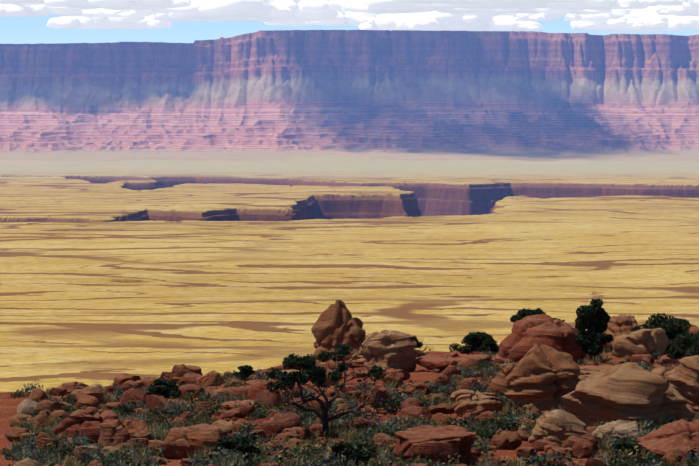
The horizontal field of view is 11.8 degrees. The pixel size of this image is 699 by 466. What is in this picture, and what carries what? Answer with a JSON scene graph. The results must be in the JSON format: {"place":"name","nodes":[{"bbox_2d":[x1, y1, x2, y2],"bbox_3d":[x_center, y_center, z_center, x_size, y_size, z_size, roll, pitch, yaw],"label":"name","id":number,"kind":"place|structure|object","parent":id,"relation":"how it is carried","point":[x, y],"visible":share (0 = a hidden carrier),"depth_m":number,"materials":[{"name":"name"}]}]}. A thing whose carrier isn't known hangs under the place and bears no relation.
{"place":"outdoors","nodes":[
{"label":"outdoors","id":0,"kind":"place"},
{"bbox_2d":[0,0,44,4],"bbox_3d":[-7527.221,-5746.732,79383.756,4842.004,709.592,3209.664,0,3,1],"label":"cloud","id":1,"kind":"structure","parent":0,"point":[32,2],"depth_m":79153.33,"materials":[{"name":"white"}]},
{"bbox_2d":[0,4,100,16],"bbox_3d":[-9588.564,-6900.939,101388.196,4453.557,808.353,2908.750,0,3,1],"label":"cloud","id":2,"kind":"structure","parent":0,"point":[14,10],"depth_m":100389.38,"materials":[{"name":"white"}]},
{"bbox_2d":[60,5,149,9],"bbox_3d":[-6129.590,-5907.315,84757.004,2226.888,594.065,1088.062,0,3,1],"label":"cloud","id":3,"kind":"structure","parent":0,"point":[138,7],"depth_m":84836.98,"materials":[{"name":"white"}]},
{"bbox_2d":[47,8,171,29],"bbox_3d":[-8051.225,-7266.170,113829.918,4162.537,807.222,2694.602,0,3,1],"label":"cloud","id":4,"kind":"structure","parent":0,"point":[89,23],"depth_m":112848.71,"materials":[{"name":"white"}]},
{"bbox_2d":[44,0,190,7],"bbox_3d":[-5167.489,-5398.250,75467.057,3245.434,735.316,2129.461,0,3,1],"label":"cloud","id":5,"kind":"structure","parent":0,"point":[117,3],"depth_m":74785.75,"materials":[{"name":"white"}]},
{"bbox_2d":[94,0,292,18],"bbox_3d":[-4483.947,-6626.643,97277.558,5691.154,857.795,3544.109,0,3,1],"label":"cloud","id":6,"kind":"structure","parent":0,"point":[232,9],"depth_m":95985.72,"materials":[{"name":"white"}]},
{"bbox_2d":[153,0,337,22],"bbox_3d":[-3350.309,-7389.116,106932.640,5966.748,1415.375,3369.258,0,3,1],"label":"cloud","id":7,"kind":"structure","parent":0,"point":[298,14],"depth_m":105947.62,"materials":[{"name":"white"}]},
{"bbox_2d":[264,10,381,25],"bbox_3d":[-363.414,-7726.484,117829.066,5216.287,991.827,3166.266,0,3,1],"label":"cloud","id":8,"kind":"structure","parent":0,"point":[344,18],"depth_m":117910.12,"materials":[{"name":"white"}]},
{"bbox_2d":[0,349,677,465],"bbox_3d":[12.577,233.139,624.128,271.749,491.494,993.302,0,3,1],"label":"foreground ridge","id":9,"kind":"structure","parent":0,"point":[8,408],"depth_m":252.02,"materials":[{"name":"red soil"}]},
{"bbox_2d":[49,387,67,395],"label":"boulder","id":10,"kind":"object","parent":9,"relation":"on","point":[59,391],"visible":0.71,"depth_m":298.42,"materials":[{"name":"stone"}]},
{"bbox_2d":[64,441,80,449],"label":"boulder","id":11,"kind":"object","parent":9,"relation":"on","point":[72,444],"visible":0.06,"depth_m":148.15,"materials":[{"name":"stone"}]},
{"bbox_2d":[61,381,88,393],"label":"boulder","id":12,"kind":"object","parent":9,"relation":"on","point":[70,386],"visible":0.52,"depth_m":301.18,"materials":[{"name":"stone"}]},
{"bbox_2d":[53,407,119,443],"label":"boulder","id":13,"kind":"object","parent":9,"relation":"on","point":[87,420],"visible":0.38,"depth_m":170.51,"materials":[{"name":"stone"}]},
{"bbox_2d":[98,418,152,446],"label":"boulder","id":14,"kind":"object","parent":9,"relation":"on","point":[119,431],"visible":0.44,"depth_m":157.51,"materials":[{"name":"stone"}]},
{"bbox_2d":[132,380,145,388],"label":"boulder","id":15,"kind":"object","parent":9,"relation":"on","point":[139,383],"visible":0.5,"depth_m":308.49,"materials":[{"name":"stone"}]},
{"bbox_2d":[146,378,180,398],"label":"juniper","id":16,"kind":"object","parent":9,"relation":"on","point":[168,388],"depth_m":248.90,"materials":[{"name":"green plant"}]},
{"bbox_2d":[159,371,171,379],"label":"boulder","id":17,"kind":"object","parent":9,"relation":"on","point":[165,375],"visible":0.33,"depth_m":314.67,"materials":[{"name":"stone"}]},
{"bbox_2d":[169,364,202,385],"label":"boulder","id":18,"kind":"object","parent":9,"relation":"on","point":[179,372],"visible":0.42,"depth_m":303.57,"materials":[{"name":"stone"}]},
{"bbox_2d":[164,423,222,459],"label":"boulder","id":19,"kind":"object","parent":9,"relation":"on","point":[178,441],"visible":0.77,"depth_m":148.63,"materials":[{"name":"stone"}]},
{"bbox_2d":[195,401,213,415],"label":"boulder","id":20,"kind":"object","parent":9,"relation":"on","point":[204,404],"visible":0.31,"depth_m":212.58,"materials":[{"name":"stone"}]},
{"bbox_2d":[196,370,222,386],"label":"boulder","id":21,"kind":"object","parent":9,"relation":"on","point":[205,380],"visible":0.62,"depth_m":294.25,"materials":[{"name":"stone"}]},
{"bbox_2d":[212,420,244,432],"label":"boulder","id":22,"kind":"object","parent":9,"relation":"on","point":[222,423],"visible":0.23,"depth_m":181.06,"materials":[{"name":"stone"}]},
{"bbox_2d":[208,436,261,458],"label":"shrub","id":23,"kind":"object","parent":9,"relation":"on","point":[241,444],"depth_m":145.34,"materials":[{"name":"green plant"}]},
{"bbox_2d":[222,400,253,409],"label":"boulder","id":24,"kind":"object","parent":9,"relation":"on","point":[226,405],"visible":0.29,"depth_m":221.87,"materials":[{"name":"stone"}]},
{"bbox_2d":[233,365,255,380],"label":"juniper","id":25,"kind":"object","parent":9,"relation":"on","point":[249,370],"depth_m":305.22,"materials":[{"name":"green plant"}]},
{"bbox_2d":[263,370,301,379],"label":"boulder","id":26,"kind":"object","parent":9,"relation":"on","point":[288,371],"visible":0.15,"depth_m":291.09,"materials":[{"name":"stone"}]},
{"bbox_2d":[263,333,393,435],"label":"tree","id":27,"kind":"object","parent":9,"relation":"on","point":[307,362],"depth_m":170.78,"materials":[{"name":"green plant"}]},
{"bbox_2d":[327,397,345,402],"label":"boulder","id":28,"kind":"object","parent":9,"relation":"on","point":[337,399],"visible":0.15,"depth_m":219.06,"materials":[{"name":"stone"}]},
{"bbox_2d":[311,299,365,361],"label":"boulder","id":29,"kind":"object","parent":9,"relation":"on","point":[332,322],"visible":0.62,"depth_m":360.96,"materials":[{"name":"stone"}]},
{"bbox_2d":[0,344,698,465],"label":"shrubs and grass","id":30,"kind":"object","parent":9,"relation":"on","point":[32,451],"visible":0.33,"depth_m":168.37,"materials":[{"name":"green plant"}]},
{"bbox_2d":[5,324,698,465],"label":"scattered rocks","id":31,"kind":"object","parent":9,"relation":"on","point":[283,424],"visible":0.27,"depth_m":200.98,"materials":[{"name":"stone"}]},
{"bbox_2d":[330,441,376,465],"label":"bush","id":32,"kind":"object","parent":9,"relation":"on","point":[352,451],"depth_m":145.34,"materials":[{"name":"green plant"}]},
{"bbox_2d":[349,350,363,360],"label":"boulder","id":33,"kind":"object","parent":9,"relation":"on","point":[358,356],"visible":0.06,"depth_m":325.75,"materials":[{"name":"stone"}]},
{"bbox_2d":[360,330,417,371],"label":"boulder","id":34,"kind":"object","parent":9,"relation":"on","point":[395,349],"visible":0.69,"depth_m":304.57,"materials":[{"name":"stone"}]},
{"bbox_2d":[411,336,422,348],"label":"juniper","id":35,"kind":"object","parent":9,"relation":"on","point":[418,343],"visible":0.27,"depth_m":393.52,"materials":[{"name":"green plant"}]},
{"bbox_2d":[404,382,430,396],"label":"boulder","id":36,"kind":"object","parent":9,"relation":"on","point":[413,387],"visible":0.62,"depth_m":236.34,"materials":[{"name":"stone"}]},
{"bbox_2d":[415,339,433,363],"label":"shrub","id":37,"kind":"object","parent":9,"relation":"on","point":[423,350],"visible":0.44,"depth_m":317.93,"materials":[{"name":"plant"}]},
{"bbox_2d":[392,425,476,465],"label":"boulder","id":38,"kind":"object","parent":9,"relation":"on","point":[432,442],"visible":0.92,"depth_m":146.20,"materials":[{"name":"stone"}]},
{"bbox_2d":[415,351,490,369],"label":"boulder","id":39,"kind":"object","parent":9,"relation":"on","point":[432,362],"visible":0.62,"depth_m":304.18,"materials":[{"name":"stone"}]},
{"bbox_2d":[443,358,490,398],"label":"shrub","id":40,"kind":"object","parent":9,"relation":"on","point":[472,386],"visible":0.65,"depth_m":220.93,"materials":[{"name":"green plant"}]},
{"bbox_2d":[449,331,498,354],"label":"bush","id":41,"kind":"object","parent":9,"relation":"on","point":[488,341],"depth_m":336.11,"materials":[{"name":"green plant"}]},
{"bbox_2d":[448,389,502,414],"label":"boulder","id":42,"kind":"object","parent":9,"relation":"on","point":[464,400],"visible":0.73,"depth_m":200.58,"materials":[{"name":"stone"}]},
{"bbox_2d":[489,364,513,400],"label":"boulder","id":43,"kind":"object","parent":9,"relation":"on","point":[497,384],"visible":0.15,"depth_m":214.40,"materials":[{"name":"stone"}]},
{"bbox_2d":[510,308,545,322],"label":"juniper","id":44,"kind":"object","parent":9,"relation":"on","point":[523,312],"depth_m":503.25,"materials":[{"name":"green plant"}]},
{"bbox_2d":[495,314,586,363],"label":"boulder","id":45,"kind":"object","parent":9,"relation":"on","point":[523,338],"visible":0.52,"depth_m":298.18,"materials":[{"name":"stone"}]},
{"bbox_2d":[504,344,580,414],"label":"boulder","id":46,"kind":"object","parent":9,"relation":"on","point":[545,377],"visible":0.77,"depth_m":198.19,"materials":[{"name":"stone"}]},
{"bbox_2d":[528,409,588,446],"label":"boulder","id":47,"kind":"object","parent":9,"relation":"on","point":[559,427],"visible":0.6,"depth_m":160.62,"materials":[{"name":"stone"}]},
{"bbox_2d":[577,372,594,380],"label":"boulder","id":48,"kind":"object","parent":9,"relation":"on","point":[582,376],"visible":0.02,"depth_m":223.02,"materials":[{"name":"stone"}]},
{"bbox_2d":[574,299,613,362],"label":"juniper","id":49,"kind":"object","parent":9,"relation":"on","point":[599,317],"depth_m":294.32,"materials":[{"name":"green plant"}]},
{"bbox_2d":[579,364,644,373],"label":"boulder","id":50,"kind":"object","parent":9,"relation":"on","point":[595,369],"visible":0.12,"depth_m":238.73,"materials":[{"name":"stone"}]},
{"bbox_2d":[592,420,642,446],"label":"boulder","id":51,"kind":"object","parent":9,"relation":"on","point":[624,427],"visible":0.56,"depth_m":160.53,"materials":[{"name":"stone"}]},
{"bbox_2d":[600,314,641,349],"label":"boulder","id":52,"kind":"object","parent":9,"relation":"on","point":[620,324],"visible":0.29,"depth_m":338.78,"materials":[{"name":"stone"}]},
{"bbox_2d":[613,440,641,459],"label":"shrub","id":53,"kind":"object","parent":9,"relation":"on","point":[622,445],"depth_m":148.98,"materials":[{"name":"green plant"}]},
{"bbox_2d":[561,362,694,425],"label":"boulder","id":54,"kind":"object","parent":9,"relation":"on","point":[628,391],"visible":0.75,"depth_m":174.37,"materials":[{"name":"stone"}]},
{"bbox_2d":[612,328,668,357],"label":"boulder","id":55,"kind":"object","parent":9,"relation":"on","point":[643,341],"visible":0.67,"depth_m":317.02,"materials":[{"name":"stone"}]},
{"bbox_2d":[631,313,692,352],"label":"bush","id":56,"kind":"object","parent":9,"relation":"on","point":[673,325],"depth_m":321.57,"materials":[{"name":"green plant"}]},
{"bbox_2d":[651,366,675,382],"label":"boulder","id":57,"kind":"object","parent":9,"relation":"on","point":[663,372],"visible":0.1,"depth_m":217.77,"materials":[{"name":"stone"}]},
{"bbox_2d":[635,419,698,460],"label":"boulder","id":58,"kind":"object","parent":9,"relation":"on","point":[682,435],"visible":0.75,"depth_m":146.65,"materials":[{"name":"stone"}]},
{"bbox_2d":[664,332,694,359],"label":"juniper","id":59,"kind":"object","parent":9,"relation":"on","point":[684,343],"visible":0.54,"depth_m":280.03,"materials":[{"name":"green plant"}]},
{"bbox_2d":[661,342,698,367],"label":"shrub","id":60,"kind":"object","parent":9,"relation":"on","point":[675,364],"visible":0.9,"depth_m":269.36,"materials":[{"name":"green plant"}]},
{"bbox_2d":[667,355,698,406],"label":"boulder","id":61,"kind":"object","parent":9,"relation":"on","point":[683,378],"visible":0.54,"depth_m":202.11,"materials":[{"name":"stone"}]},
{"bbox_2d":[685,331,698,356],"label":"juniper","id":62,"kind":"object","parent":9,"relation":"on","point":[695,340],"visible":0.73,"depth_m":274.25,"materials":[{"name":"green plant"}]},
{"bbox_2d":[301,0,391,13],"bbox_3d":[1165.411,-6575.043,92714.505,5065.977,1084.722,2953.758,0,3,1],"label":"cloud","id":63,"kind":"structure","parent":0,"point":[322,6],"depth_m":91910.44,"materials":[{"name":"white"}]},
{"bbox_2d":[0,157,698,391],"bbox_3d":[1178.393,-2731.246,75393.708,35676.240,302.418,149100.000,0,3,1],"label":"ground","id":64,"kind":"structure","parent":0,"point":[110,271],"depth_m":9902.49,"materials":[{"name":"yellow sand"}]},
{"bbox_2d":[0,30,698,161],"bbox_3d":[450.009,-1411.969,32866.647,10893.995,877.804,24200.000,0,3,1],"label":"vermilion cliffs","id":65,"kind":"structure","parent":0,"point":[411,95],"depth_m":24295.78,"materials":[{"name":"stone"}]},
{"bbox_2d":[0,0,698,43],"label":"sky","id":66,"kind":"structure","parent":0,"point":[13,30],"materials":[{"name":"blue"}]},
{"bbox_2d":[358,12,471,30],"bbox_3d":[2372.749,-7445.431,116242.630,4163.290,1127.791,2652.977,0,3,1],"label":"cloud","id":67,"kind":"structure","parent":0,"point":[395,21],"depth_m":115330.41,"materials":[{"name":"white"}]},
{"bbox_2d":[342,0,491,12],"bbox_3d":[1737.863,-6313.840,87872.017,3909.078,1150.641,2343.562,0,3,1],"label":"cloud","id":68,"kind":"structure","parent":0,"point":[370,6],"depth_m":87063.28,"materials":[{"name":"white"}]},
{"bbox_2d":[405,11,542,30],"bbox_3d":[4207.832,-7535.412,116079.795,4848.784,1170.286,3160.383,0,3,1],"label":"cloud","id":69,"kind":"structure","parent":0,"point":[488,22],"depth_m":115113.62,"materials":[{"name":"white"}]},
{"bbox_2d":[420,3,550,8],"bbox_3d":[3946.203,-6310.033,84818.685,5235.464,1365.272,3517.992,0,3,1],"label":"cloud","id":70,"kind":"structure","parent":0,"point":[484,6],"depth_m":83899.20,"materials":[{"name":"white"}]},
{"bbox_2d":[391,0,587,4],"bbox_3d":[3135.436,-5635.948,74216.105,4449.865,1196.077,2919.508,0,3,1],"label":"cloud","id":71,"kind":"structure","parent":0,"point":[514,2],"depth_m":73895.77,"materials":[{"name":"white"}]},
{"bbox_2d":[438,7,611,14],"bbox_3d":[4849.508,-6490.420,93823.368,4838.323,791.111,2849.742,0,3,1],"label":"cloud","id":72,"kind":"structure","parent":0,"point":[533,10],"depth_m":92946.58,"materials":[{"name":"white"}]},
{"bbox_2d":[515,13,581,20],"bbox_3d":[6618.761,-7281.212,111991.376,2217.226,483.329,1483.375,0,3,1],"label":"cloud","id":73,"kind":"structure","parent":0,"point":[543,17],"depth_m":111751.38,"materials":[{"name":"white"}]},
{"bbox_2d":[546,0,647,9],"bbox_3d":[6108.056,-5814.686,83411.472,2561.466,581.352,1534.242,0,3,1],"label":"cloud","id":74,"kind":"structure","parent":0,"point":[610,4],"depth_m":83004.82,"materials":[{"name":"white"}]},
{"bbox_2d":[570,6,698,31],"bbox_3d":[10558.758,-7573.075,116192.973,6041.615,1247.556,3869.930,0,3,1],"label":"cloud","id":75,"kind":"structure","parent":0,"point":[619,19],"depth_m":114939.02,"materials":[{"name":"white"}]},
{"bbox_2d":[646,0,683,5],"bbox_3d":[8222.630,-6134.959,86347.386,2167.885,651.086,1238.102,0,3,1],"label":"cloud","id":76,"kind":"structure","parent":0,"point":[663,2],"depth_m":85839.12,"materials":[{"name":"white"}]},
{"bbox_2d":[632,16,698,28],"bbox_3d":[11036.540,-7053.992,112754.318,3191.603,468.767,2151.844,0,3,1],"label":"cloud","id":77,"kind":"structure","parent":0,"point":[660,22],"depth_m":112237.36,"materials":[{"name":"white"}]},
{"bbox_2d":[654,5,698,16],"bbox_3d":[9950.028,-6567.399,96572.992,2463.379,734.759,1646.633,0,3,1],"label":"cloud","id":78,"kind":"structure","parent":0,"point":[677,10],"depth_m":96018.40,"materials":[{"name":"white"}]},
{"bbox_2d":[682,0,698,9],"bbox_3d":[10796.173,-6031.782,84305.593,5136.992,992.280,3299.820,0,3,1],"label":"cloud","id":79,"kind":"structure","parent":0,"point":[690,4],"depth_m":84448.27,"materials":[{"name":"white"}]}
]}

